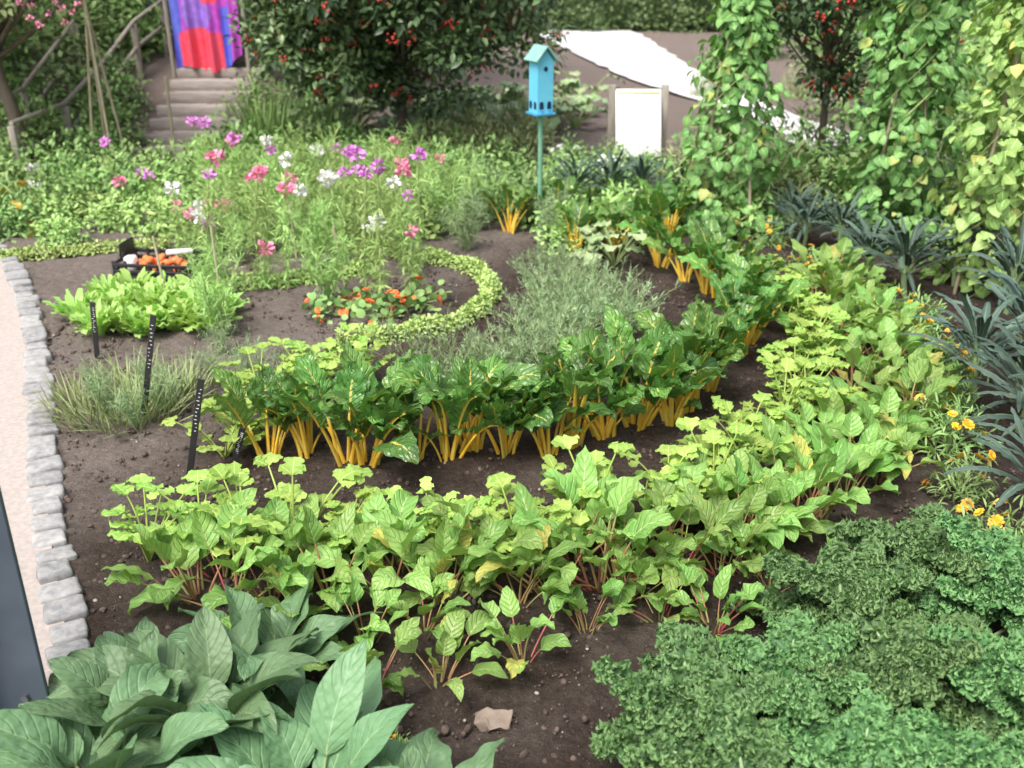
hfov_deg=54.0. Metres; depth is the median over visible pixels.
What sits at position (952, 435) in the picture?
marigold plant
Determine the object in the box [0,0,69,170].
crab apple tree
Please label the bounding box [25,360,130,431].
chive clump
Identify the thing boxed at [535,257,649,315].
lavender plant
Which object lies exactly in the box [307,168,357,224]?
cosmos foliage
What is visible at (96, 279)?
lettuce plant
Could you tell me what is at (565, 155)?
white flower plant
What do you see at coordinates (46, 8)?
leafy shrub
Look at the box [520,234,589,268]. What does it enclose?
lavender plant
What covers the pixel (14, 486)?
gravel path
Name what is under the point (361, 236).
leafy shrub
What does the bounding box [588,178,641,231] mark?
leafy shrub
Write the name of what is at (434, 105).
squash plant
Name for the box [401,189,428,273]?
cleome flower
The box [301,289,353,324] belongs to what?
nasturtium plant
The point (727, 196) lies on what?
leafy shrub
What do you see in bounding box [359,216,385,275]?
cleome flower
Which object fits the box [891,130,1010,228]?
leafy shrub
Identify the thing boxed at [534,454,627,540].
celery plant
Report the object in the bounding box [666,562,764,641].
beetroot plant
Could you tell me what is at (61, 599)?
cobblestone edging
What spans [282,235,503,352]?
box edging
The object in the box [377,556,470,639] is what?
beetroot plant
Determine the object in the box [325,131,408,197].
cosmos foliage
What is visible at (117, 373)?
chive clump
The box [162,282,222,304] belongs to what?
lettuce plant
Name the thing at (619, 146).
leafy shrub
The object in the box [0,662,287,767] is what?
comfrey plant
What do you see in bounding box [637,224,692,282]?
chard plant
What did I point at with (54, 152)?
leafy shrub
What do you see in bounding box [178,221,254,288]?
cosmos foliage
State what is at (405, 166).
cleome flower
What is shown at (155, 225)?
leafy shrub
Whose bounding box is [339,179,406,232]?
leafy shrub
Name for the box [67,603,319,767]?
comfrey plant
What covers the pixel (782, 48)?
leafy shrub
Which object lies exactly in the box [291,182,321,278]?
cleome flower
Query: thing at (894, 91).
leafy shrub
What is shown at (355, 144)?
leafy shrub
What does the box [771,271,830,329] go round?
celery plant
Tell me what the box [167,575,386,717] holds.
comfrey plant
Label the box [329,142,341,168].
cleome flower
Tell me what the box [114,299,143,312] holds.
lettuce plant
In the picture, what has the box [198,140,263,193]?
cosmos foliage
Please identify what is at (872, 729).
curly kale plant
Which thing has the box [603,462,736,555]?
leafy plant
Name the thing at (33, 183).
cleome flower
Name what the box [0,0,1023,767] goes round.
ground
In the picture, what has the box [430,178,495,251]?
fennel plant
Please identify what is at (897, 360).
beetroot plant
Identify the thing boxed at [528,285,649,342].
lavender plant
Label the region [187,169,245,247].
cosmos foliage
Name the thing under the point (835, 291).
beetroot plant
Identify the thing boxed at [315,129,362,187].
cosmos foliage
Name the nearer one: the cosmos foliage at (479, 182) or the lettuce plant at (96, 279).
the lettuce plant at (96, 279)
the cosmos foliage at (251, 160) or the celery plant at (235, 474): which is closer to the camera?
the celery plant at (235, 474)
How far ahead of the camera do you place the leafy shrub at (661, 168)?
7.52 m
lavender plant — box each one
[366,305,504,376]
[427,320,527,377]
[440,333,515,376]
[457,310,567,365]
[460,305,590,368]
[473,337,547,373]
[487,262,609,332]
[488,297,566,354]
[498,305,606,365]
[504,279,614,336]
[506,238,581,288]
[507,259,611,322]
[517,251,606,301]
[519,305,596,359]
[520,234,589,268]
[523,274,629,332]
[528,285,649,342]
[529,254,611,304]
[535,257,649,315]
[537,240,603,279]
[548,256,640,306]
[551,252,621,290]
[560,259,680,327]
[560,273,661,336]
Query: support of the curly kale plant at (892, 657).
on the ground
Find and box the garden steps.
[134,55,267,157]
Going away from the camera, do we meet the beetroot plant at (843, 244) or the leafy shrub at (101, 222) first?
the beetroot plant at (843, 244)
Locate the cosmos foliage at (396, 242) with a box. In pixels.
[362,192,418,261]
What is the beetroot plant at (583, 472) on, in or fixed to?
on the ground
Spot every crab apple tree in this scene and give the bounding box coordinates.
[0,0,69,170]
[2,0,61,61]
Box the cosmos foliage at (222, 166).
[189,150,249,197]
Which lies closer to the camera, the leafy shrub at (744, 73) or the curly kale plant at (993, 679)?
the curly kale plant at (993, 679)
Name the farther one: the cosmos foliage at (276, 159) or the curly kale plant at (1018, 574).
the cosmos foliage at (276, 159)
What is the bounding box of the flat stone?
[473,707,512,731]
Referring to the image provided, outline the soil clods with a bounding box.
[46,236,1023,763]
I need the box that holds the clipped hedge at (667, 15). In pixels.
[438,0,1014,32]
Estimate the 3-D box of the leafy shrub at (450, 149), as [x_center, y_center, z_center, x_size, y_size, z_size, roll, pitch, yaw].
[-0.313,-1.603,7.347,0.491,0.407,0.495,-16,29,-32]
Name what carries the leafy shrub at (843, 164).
on the ground
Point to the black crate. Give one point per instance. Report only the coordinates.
(171, 266)
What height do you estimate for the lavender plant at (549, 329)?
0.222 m
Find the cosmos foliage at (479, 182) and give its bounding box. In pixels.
[463,163,507,220]
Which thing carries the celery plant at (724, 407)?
on the ground
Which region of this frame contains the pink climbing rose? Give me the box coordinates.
[14,0,109,37]
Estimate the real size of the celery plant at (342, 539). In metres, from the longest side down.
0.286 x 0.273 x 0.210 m
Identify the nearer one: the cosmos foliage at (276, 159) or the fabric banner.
the cosmos foliage at (276, 159)
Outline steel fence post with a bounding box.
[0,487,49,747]
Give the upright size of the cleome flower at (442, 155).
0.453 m
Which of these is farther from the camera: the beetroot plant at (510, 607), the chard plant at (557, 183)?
the chard plant at (557, 183)
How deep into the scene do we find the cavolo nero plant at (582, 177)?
6.71 m
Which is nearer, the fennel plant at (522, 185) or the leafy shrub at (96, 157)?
the fennel plant at (522, 185)
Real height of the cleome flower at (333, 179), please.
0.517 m
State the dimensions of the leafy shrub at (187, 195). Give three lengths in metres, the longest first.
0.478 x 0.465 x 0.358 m
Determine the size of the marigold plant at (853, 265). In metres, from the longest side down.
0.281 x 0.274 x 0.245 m
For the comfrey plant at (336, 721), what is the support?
on the ground
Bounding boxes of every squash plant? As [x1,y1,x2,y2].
[282,101,366,137]
[305,89,396,133]
[356,97,448,142]
[369,81,450,110]
[395,100,457,130]
[409,90,500,129]
[432,88,514,114]
[456,83,508,115]
[459,80,528,130]
[493,82,578,107]
[505,99,571,133]
[547,93,607,128]
[553,70,624,104]
[553,78,598,113]
[570,220,647,265]
[595,213,641,248]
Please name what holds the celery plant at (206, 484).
on the ground
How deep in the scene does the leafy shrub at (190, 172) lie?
6.89 m
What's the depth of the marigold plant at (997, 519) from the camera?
2.97 m
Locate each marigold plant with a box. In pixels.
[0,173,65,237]
[0,179,46,236]
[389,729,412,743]
[724,208,760,239]
[752,215,794,250]
[782,243,822,275]
[796,246,833,290]
[824,255,869,284]
[851,277,914,314]
[882,307,950,359]
[888,348,914,381]
[895,283,952,333]
[897,371,969,439]
[912,391,1003,465]
[917,442,1012,511]
[918,353,988,417]
[927,328,972,373]
[961,491,1023,536]
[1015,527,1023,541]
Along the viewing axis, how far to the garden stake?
8.23 m
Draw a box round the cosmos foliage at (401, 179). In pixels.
[348,141,417,241]
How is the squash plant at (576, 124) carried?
on the ground
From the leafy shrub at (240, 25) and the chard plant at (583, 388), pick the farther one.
the leafy shrub at (240, 25)
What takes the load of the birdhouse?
on the ground
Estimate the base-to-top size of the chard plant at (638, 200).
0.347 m
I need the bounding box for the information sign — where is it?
[606,84,668,162]
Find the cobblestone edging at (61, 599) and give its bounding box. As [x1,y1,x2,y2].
[0,242,90,669]
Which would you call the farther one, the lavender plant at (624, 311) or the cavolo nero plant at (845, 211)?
the cavolo nero plant at (845, 211)
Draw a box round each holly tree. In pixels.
[221,0,576,152]
[713,0,977,182]
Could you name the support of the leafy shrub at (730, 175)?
on the ground
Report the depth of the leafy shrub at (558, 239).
5.88 m
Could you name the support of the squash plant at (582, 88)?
on the ground
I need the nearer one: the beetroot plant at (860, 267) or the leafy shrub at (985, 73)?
the beetroot plant at (860, 267)
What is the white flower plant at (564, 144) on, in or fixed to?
on the ground
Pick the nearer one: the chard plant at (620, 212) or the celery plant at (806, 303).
the celery plant at (806, 303)
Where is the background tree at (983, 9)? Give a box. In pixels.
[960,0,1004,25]
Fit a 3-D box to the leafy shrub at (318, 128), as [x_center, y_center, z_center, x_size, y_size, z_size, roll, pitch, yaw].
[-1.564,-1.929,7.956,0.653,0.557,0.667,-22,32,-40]
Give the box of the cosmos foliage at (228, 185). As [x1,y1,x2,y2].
[198,152,277,234]
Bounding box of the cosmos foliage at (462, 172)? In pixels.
[436,148,492,202]
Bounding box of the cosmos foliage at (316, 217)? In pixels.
[270,190,357,267]
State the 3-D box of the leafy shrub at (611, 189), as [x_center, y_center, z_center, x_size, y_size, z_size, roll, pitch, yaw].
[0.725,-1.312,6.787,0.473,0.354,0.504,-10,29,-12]
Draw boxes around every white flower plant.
[544,126,596,165]
[548,141,591,176]
[584,135,631,176]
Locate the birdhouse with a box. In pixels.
[524,44,558,228]
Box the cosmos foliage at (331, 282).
[288,226,358,297]
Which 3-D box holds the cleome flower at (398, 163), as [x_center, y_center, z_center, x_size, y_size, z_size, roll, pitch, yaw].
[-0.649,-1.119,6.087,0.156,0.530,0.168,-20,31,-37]
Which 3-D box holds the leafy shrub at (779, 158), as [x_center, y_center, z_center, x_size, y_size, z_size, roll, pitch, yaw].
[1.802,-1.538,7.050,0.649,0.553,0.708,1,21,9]
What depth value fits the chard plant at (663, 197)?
6.11 m
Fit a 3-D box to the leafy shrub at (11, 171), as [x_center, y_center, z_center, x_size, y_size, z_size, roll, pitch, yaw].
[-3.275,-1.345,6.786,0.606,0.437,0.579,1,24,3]
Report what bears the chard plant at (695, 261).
on the ground
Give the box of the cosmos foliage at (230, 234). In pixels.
[212,202,258,262]
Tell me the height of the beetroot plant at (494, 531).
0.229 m
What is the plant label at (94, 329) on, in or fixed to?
on the ground
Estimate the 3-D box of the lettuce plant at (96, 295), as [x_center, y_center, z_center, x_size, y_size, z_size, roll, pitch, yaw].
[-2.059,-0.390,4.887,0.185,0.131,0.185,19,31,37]
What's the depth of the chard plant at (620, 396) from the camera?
3.60 m
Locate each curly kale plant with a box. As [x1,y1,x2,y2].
[589,618,787,762]
[602,656,794,767]
[715,606,915,726]
[722,536,939,655]
[773,686,932,767]
[807,596,1020,743]
[826,502,991,624]
[835,701,1023,767]
[895,508,1023,637]
[899,621,1023,744]
[986,526,1023,548]
[991,563,1023,646]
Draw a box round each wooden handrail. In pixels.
[0,19,83,137]
[7,0,169,175]
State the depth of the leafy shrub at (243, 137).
7.85 m
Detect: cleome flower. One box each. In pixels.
[24,162,39,179]
[26,179,50,199]
[99,136,120,205]
[111,175,133,207]
[135,167,153,197]
[143,169,164,218]
[162,180,187,255]
[165,199,181,239]
[179,207,198,247]
[185,116,210,192]
[187,209,206,261]
[191,199,206,246]
[195,168,222,269]
[196,115,217,172]
[201,215,219,261]
[203,149,228,258]
[203,199,228,251]
[218,198,233,218]
[225,133,239,192]
[226,132,248,211]
[237,171,261,249]
[240,166,268,280]
[249,239,278,292]
[252,163,279,284]
[260,133,273,161]
[264,145,280,182]
[269,182,302,290]
[273,151,299,258]
[280,170,303,242]
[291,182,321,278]
[308,143,324,182]
[314,169,336,254]
[324,168,346,253]
[328,166,353,257]
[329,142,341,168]
[340,144,367,261]
[341,145,357,200]
[348,168,376,291]
[349,164,368,238]
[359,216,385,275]
[364,214,389,296]
[365,158,392,296]
[385,176,413,274]
[388,136,401,174]
[394,156,413,216]
[394,161,418,263]
[398,224,425,296]
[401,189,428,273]
[404,147,431,289]
[434,153,449,193]
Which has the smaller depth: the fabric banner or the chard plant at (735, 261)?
the chard plant at (735, 261)
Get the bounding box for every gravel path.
[0,262,63,683]
[539,28,957,180]
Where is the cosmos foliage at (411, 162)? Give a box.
[383,131,453,199]
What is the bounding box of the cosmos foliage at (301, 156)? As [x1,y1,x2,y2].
[271,122,339,186]
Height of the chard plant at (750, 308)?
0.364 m
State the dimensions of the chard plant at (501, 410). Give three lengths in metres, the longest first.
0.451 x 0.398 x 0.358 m
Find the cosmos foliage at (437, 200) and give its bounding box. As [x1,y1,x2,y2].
[412,148,490,235]
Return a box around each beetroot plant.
[101,518,231,604]
[128,499,308,629]
[158,488,284,610]
[201,496,315,610]
[249,492,351,569]
[254,545,351,643]
[275,501,388,619]
[300,617,421,695]
[313,489,464,596]
[330,572,407,651]
[350,511,433,573]
[371,499,507,607]
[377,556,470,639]
[384,514,533,615]
[394,605,508,701]
[412,490,569,598]
[447,481,613,596]
[460,513,585,607]
[470,586,571,678]
[511,446,647,565]
[524,471,674,617]
[549,578,636,634]
[573,482,698,604]
[583,543,707,612]
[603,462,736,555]
[605,558,701,623]
[625,478,751,591]
[647,438,796,526]
[657,483,783,575]
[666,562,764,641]
[694,507,779,578]
[701,451,819,560]
[715,415,828,500]
[721,451,830,551]
[739,459,824,557]
[743,542,794,591]
[747,449,858,515]
[765,395,894,478]
[773,418,870,544]
[783,263,851,315]
[785,409,912,503]
[789,404,898,450]
[790,239,871,289]
[790,385,896,440]
[801,333,895,390]
[803,375,881,422]
[806,236,867,291]
[809,289,892,337]
[811,261,884,312]
[813,256,893,297]
[814,328,882,373]
[818,289,864,323]
[821,279,902,315]
[823,311,890,354]
[826,394,935,463]
[828,399,945,485]
[831,281,923,337]
[834,354,902,409]
[835,316,933,373]
[835,386,934,442]
[843,305,921,366]
[851,287,920,339]
[851,307,947,362]
[854,354,923,397]
[856,355,958,431]
[870,335,968,400]
[890,349,977,430]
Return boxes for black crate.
[111,236,208,282]
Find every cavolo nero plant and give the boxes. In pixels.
[545,150,608,197]
[578,145,642,194]
[610,149,665,193]
[652,158,713,205]
[760,177,834,237]
[766,183,846,246]
[807,187,875,241]
[829,208,919,279]
[846,213,974,297]
[899,291,1023,399]
[910,213,1003,286]
[941,384,1023,521]
[943,268,1023,365]
[948,328,1023,436]
[952,216,1023,314]
[958,304,1023,433]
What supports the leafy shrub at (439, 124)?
on the ground
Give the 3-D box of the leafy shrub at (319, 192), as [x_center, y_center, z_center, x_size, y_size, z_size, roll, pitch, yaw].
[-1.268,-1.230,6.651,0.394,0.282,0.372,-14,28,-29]
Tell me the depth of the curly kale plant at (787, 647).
2.29 m
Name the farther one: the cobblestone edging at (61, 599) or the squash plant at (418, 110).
the squash plant at (418, 110)
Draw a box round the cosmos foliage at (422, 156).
[400,139,433,175]
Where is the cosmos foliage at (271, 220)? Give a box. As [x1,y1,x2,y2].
[238,174,308,251]
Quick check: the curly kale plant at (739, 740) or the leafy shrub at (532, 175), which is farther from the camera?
the leafy shrub at (532, 175)
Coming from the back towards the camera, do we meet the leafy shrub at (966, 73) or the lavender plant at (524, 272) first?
the leafy shrub at (966, 73)
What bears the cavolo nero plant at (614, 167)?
on the ground
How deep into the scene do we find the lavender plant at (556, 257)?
5.42 m
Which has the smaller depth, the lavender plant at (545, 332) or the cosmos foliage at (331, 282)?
the lavender plant at (545, 332)
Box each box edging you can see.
[0,234,172,260]
[220,260,369,291]
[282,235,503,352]
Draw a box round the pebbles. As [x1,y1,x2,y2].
[52,241,1012,748]
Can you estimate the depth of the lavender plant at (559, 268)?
5.25 m
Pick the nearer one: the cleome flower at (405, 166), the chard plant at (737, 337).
the chard plant at (737, 337)
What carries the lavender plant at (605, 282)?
on the ground
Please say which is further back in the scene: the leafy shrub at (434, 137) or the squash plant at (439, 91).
the squash plant at (439, 91)
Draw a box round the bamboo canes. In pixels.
[152,201,345,288]
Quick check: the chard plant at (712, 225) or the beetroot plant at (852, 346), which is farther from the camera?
the chard plant at (712, 225)
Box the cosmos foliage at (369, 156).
[339,116,423,182]
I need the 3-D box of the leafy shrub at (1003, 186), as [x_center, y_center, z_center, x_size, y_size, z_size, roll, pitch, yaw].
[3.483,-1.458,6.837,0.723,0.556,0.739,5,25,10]
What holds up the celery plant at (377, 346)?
on the ground
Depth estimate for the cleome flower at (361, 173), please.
5.05 m
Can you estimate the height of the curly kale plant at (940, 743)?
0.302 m
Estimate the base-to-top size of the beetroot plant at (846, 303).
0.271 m
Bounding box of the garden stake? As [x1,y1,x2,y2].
[164,76,175,146]
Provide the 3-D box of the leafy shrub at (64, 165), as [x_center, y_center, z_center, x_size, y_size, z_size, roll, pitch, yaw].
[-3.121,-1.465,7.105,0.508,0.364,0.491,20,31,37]
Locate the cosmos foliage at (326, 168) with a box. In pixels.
[318,156,373,207]
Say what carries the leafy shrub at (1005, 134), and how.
on the ground
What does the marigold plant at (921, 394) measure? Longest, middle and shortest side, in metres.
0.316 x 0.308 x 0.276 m
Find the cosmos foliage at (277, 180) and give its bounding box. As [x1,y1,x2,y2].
[242,141,320,209]
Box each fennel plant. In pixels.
[73,354,110,390]
[77,359,118,410]
[97,374,151,427]
[129,346,156,382]
[135,355,190,410]
[179,336,228,381]
[197,310,238,351]
[213,331,271,384]
[256,332,298,376]
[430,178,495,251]
[457,172,490,229]
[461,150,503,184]
[508,164,545,214]
[530,181,566,242]
[552,175,587,206]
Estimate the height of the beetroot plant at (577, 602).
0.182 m
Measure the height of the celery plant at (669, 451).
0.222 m
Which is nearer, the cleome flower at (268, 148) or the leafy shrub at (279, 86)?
the cleome flower at (268, 148)
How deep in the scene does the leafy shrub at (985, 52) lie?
10.87 m
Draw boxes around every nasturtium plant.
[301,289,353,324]
[329,282,394,320]
[350,289,426,325]
[390,273,453,321]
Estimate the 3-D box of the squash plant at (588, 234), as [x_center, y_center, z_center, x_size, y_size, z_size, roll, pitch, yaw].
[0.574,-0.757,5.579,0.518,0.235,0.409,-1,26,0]
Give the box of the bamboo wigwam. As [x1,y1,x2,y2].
[83,0,129,165]
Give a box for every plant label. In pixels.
[89,301,99,358]
[141,314,156,416]
[185,378,204,481]
[231,427,245,462]
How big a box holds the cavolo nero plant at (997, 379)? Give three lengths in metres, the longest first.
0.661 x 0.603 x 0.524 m
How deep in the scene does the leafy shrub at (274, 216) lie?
6.19 m
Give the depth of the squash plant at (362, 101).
9.32 m
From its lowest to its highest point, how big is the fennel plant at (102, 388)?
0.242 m
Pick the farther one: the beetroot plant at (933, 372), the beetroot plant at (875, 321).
the beetroot plant at (875, 321)
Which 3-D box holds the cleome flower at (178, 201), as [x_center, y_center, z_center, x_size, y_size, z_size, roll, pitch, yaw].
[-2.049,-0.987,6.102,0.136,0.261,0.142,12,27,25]
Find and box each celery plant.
[101,473,199,561]
[135,469,228,538]
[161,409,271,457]
[172,461,263,557]
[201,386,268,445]
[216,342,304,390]
[220,452,372,552]
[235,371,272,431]
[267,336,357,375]
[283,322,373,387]
[319,485,381,552]
[321,326,394,369]
[323,487,389,552]
[386,476,491,541]
[424,494,505,543]
[454,472,572,552]
[509,434,635,547]
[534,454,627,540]
[577,441,703,519]
[619,444,712,499]
[647,417,762,521]
[676,427,788,497]
[684,413,802,461]
[698,390,792,452]
[727,400,817,446]
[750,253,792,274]
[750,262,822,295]
[757,330,847,379]
[757,350,864,425]
[764,337,835,392]
[768,355,867,408]
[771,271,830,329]
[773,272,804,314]
[773,313,839,362]
[778,294,840,331]
[785,304,850,347]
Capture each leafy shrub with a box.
[0,47,70,117]
[0,73,88,168]
[0,133,28,179]
[0,152,35,197]
[0,152,79,208]
[0,186,36,242]
[1,93,74,146]
[6,0,56,65]
[13,4,51,41]
[14,131,91,189]
[14,184,87,233]
[20,180,66,216]
[23,0,174,65]
[24,157,98,216]
[30,205,94,248]
[31,0,170,45]
[41,152,102,192]
[45,113,130,167]
[45,158,111,206]
[56,79,148,157]
[62,52,155,118]
[65,181,120,217]
[66,0,171,48]
[71,133,129,177]
[73,145,159,212]
[81,181,145,233]
[100,130,171,183]
[118,152,193,207]
[122,179,198,241]
[128,139,189,191]
[144,179,200,219]
[161,147,227,203]
[167,2,273,56]
[169,168,226,214]
[172,129,228,163]
[172,193,249,245]
[173,157,227,200]
[176,134,232,174]
[191,132,259,165]
[192,115,262,159]
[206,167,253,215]
[211,60,306,124]
[215,125,271,168]
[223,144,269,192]
[230,124,291,167]
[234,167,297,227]
[242,178,313,240]
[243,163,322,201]
[244,122,316,171]
[265,123,309,154]
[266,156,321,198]
[270,140,323,181]
[273,105,344,157]
[280,131,346,186]
[287,80,338,113]
[296,121,351,157]
[296,185,374,244]
[307,121,381,164]
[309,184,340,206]
[312,139,369,170]
[318,161,390,208]
[324,137,374,161]
[333,140,399,181]
[336,118,386,147]
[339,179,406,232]
[345,170,398,213]
[361,119,427,156]
[373,145,428,178]
[373,185,456,240]
[381,131,428,171]
[382,167,433,215]
[390,136,460,196]
[404,105,477,157]
[411,156,489,230]
[421,123,492,169]
[426,90,492,147]
[426,150,493,205]
[427,138,469,176]
[433,130,486,170]
[434,90,515,155]
[441,104,523,170]
[441,138,496,190]
[459,164,529,222]
[466,133,534,182]
[484,98,560,165]
[485,86,564,150]
[486,152,544,190]
[493,160,586,232]
[502,162,555,208]
[523,147,588,181]
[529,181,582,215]
[531,186,603,239]
[532,167,564,186]
[532,216,587,257]
[545,137,590,170]
[554,151,593,182]
[575,161,623,204]
[584,137,627,170]
[588,164,643,206]
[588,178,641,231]
[613,154,647,186]
[630,146,664,176]
[649,115,746,188]
[653,129,774,223]
[653,151,683,178]
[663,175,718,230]
[667,99,771,172]
[688,63,721,97]
[700,42,721,72]
[709,177,747,209]
[710,178,784,241]
[714,48,748,79]
[721,2,797,59]
[735,127,809,190]
[736,101,876,219]
[736,142,828,223]
[745,172,797,212]
[759,100,848,193]
[779,58,823,100]
[787,6,877,67]
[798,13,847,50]
[804,31,926,123]
[808,123,952,231]
[810,94,926,184]
[815,38,844,62]
[823,95,954,217]
[864,61,943,99]
[891,33,1017,136]
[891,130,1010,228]
[908,88,991,183]
[919,34,986,92]
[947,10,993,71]
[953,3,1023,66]
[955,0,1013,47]
[958,16,1022,91]
[960,135,1023,196]
[962,43,1020,116]
[965,108,1022,167]
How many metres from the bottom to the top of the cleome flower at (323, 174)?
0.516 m
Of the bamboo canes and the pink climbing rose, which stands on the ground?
the bamboo canes
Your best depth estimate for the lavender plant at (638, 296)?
4.74 m
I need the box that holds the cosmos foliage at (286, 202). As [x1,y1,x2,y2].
[258,169,322,236]
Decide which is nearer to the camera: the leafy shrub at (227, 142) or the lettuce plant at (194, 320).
the lettuce plant at (194, 320)
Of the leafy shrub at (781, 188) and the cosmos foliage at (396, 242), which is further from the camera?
the leafy shrub at (781, 188)
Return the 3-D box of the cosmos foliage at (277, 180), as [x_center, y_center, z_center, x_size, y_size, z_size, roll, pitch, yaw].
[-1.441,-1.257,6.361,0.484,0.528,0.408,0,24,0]
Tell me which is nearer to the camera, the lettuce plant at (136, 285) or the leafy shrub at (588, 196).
the lettuce plant at (136, 285)
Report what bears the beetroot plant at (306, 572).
on the ground
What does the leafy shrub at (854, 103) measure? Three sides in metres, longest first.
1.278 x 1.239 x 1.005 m
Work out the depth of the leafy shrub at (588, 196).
6.99 m
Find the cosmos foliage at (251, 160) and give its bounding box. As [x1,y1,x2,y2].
[222,145,274,188]
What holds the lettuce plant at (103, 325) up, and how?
on the ground
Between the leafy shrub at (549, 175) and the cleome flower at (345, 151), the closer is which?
the cleome flower at (345, 151)
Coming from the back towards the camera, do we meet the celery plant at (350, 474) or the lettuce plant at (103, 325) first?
the lettuce plant at (103, 325)
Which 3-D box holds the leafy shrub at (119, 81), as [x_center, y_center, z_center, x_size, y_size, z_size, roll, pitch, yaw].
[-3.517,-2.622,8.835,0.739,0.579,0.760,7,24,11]
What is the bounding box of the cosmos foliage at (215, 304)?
[178,237,248,330]
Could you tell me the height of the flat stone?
0.038 m
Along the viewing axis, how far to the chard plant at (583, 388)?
3.58 m
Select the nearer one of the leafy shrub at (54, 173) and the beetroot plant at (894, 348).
the beetroot plant at (894, 348)
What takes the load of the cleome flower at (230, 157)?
on the ground
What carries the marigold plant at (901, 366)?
on the ground
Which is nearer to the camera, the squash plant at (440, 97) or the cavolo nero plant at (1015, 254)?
the cavolo nero plant at (1015, 254)
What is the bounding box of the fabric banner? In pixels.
[162,0,251,77]
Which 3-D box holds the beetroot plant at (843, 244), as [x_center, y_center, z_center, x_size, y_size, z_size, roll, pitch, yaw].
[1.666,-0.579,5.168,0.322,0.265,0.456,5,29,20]
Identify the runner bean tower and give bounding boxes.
[666,0,806,241]
[831,0,984,255]
[913,0,1023,298]
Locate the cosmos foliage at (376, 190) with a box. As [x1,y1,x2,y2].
[357,170,398,216]
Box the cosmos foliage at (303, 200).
[285,154,347,239]
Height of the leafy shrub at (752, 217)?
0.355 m
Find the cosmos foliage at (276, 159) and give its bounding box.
[235,144,309,185]
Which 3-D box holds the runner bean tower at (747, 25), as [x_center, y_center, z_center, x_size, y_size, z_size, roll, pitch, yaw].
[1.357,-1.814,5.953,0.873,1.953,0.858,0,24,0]
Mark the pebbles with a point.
(444, 463)
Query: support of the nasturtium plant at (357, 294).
on the ground
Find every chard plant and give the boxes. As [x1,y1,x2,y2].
[200,366,319,455]
[248,350,333,458]
[283,355,402,466]
[312,339,424,468]
[362,362,450,462]
[388,354,549,452]
[399,353,513,461]
[434,350,573,458]
[472,183,551,233]
[494,359,615,457]
[527,175,590,222]
[537,325,628,449]
[544,326,653,439]
[553,198,609,252]
[568,304,722,430]
[592,198,652,252]
[615,204,704,268]
[625,339,727,426]
[629,186,674,244]
[629,294,744,400]
[637,177,703,232]
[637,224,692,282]
[650,316,722,412]
[661,300,747,391]
[669,215,751,294]
[671,294,767,340]
[676,238,784,300]
[691,219,769,298]
[706,268,809,343]
[707,272,783,355]
[719,253,787,296]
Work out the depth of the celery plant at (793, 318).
4.23 m
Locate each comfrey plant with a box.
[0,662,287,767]
[17,616,233,759]
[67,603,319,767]
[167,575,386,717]
[167,638,426,767]
[368,727,504,767]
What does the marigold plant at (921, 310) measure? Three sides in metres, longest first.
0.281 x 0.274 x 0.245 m
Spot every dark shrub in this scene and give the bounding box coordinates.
[0,31,39,107]
[20,9,139,120]
[31,0,145,83]
[235,0,330,69]
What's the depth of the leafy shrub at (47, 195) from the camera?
6.60 m
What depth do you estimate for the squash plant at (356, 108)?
8.68 m
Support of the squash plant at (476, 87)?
on the ground
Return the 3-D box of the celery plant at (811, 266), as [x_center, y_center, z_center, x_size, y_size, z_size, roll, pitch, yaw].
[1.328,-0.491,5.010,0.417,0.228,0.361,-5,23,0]
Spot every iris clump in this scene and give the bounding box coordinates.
[213,88,313,143]
[226,86,315,142]
[277,87,357,127]
[286,100,362,143]
[291,90,357,138]
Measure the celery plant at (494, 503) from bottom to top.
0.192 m
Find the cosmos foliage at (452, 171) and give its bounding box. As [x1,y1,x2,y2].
[411,136,469,216]
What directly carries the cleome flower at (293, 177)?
on the ground
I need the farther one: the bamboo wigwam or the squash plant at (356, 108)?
the squash plant at (356, 108)
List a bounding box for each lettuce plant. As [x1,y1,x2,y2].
[42,288,95,318]
[68,298,122,335]
[68,303,95,326]
[71,290,110,305]
[76,281,112,297]
[82,274,115,292]
[84,298,123,328]
[85,296,127,309]
[90,274,124,291]
[93,287,126,301]
[97,304,151,333]
[101,266,156,288]
[102,284,141,305]
[110,278,156,299]
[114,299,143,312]
[118,304,173,338]
[125,279,175,304]
[125,287,169,310]
[136,303,175,329]
[141,270,177,289]
[144,298,191,331]
[147,276,181,296]
[149,282,184,308]
[156,292,187,310]
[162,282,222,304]
[165,285,199,299]
[167,288,203,319]
[171,303,203,330]
[172,272,216,295]
[180,300,242,333]
[189,278,234,291]
[195,282,249,311]
[216,303,239,316]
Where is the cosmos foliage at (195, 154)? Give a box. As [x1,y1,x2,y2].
[160,131,228,182]
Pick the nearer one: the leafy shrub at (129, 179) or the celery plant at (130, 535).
the celery plant at (130, 535)
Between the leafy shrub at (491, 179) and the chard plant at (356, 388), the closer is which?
the chard plant at (356, 388)
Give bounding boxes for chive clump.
[22,367,112,421]
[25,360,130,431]
[42,366,181,437]
[68,362,211,439]
[73,344,186,396]
[117,349,218,415]
[125,345,233,398]

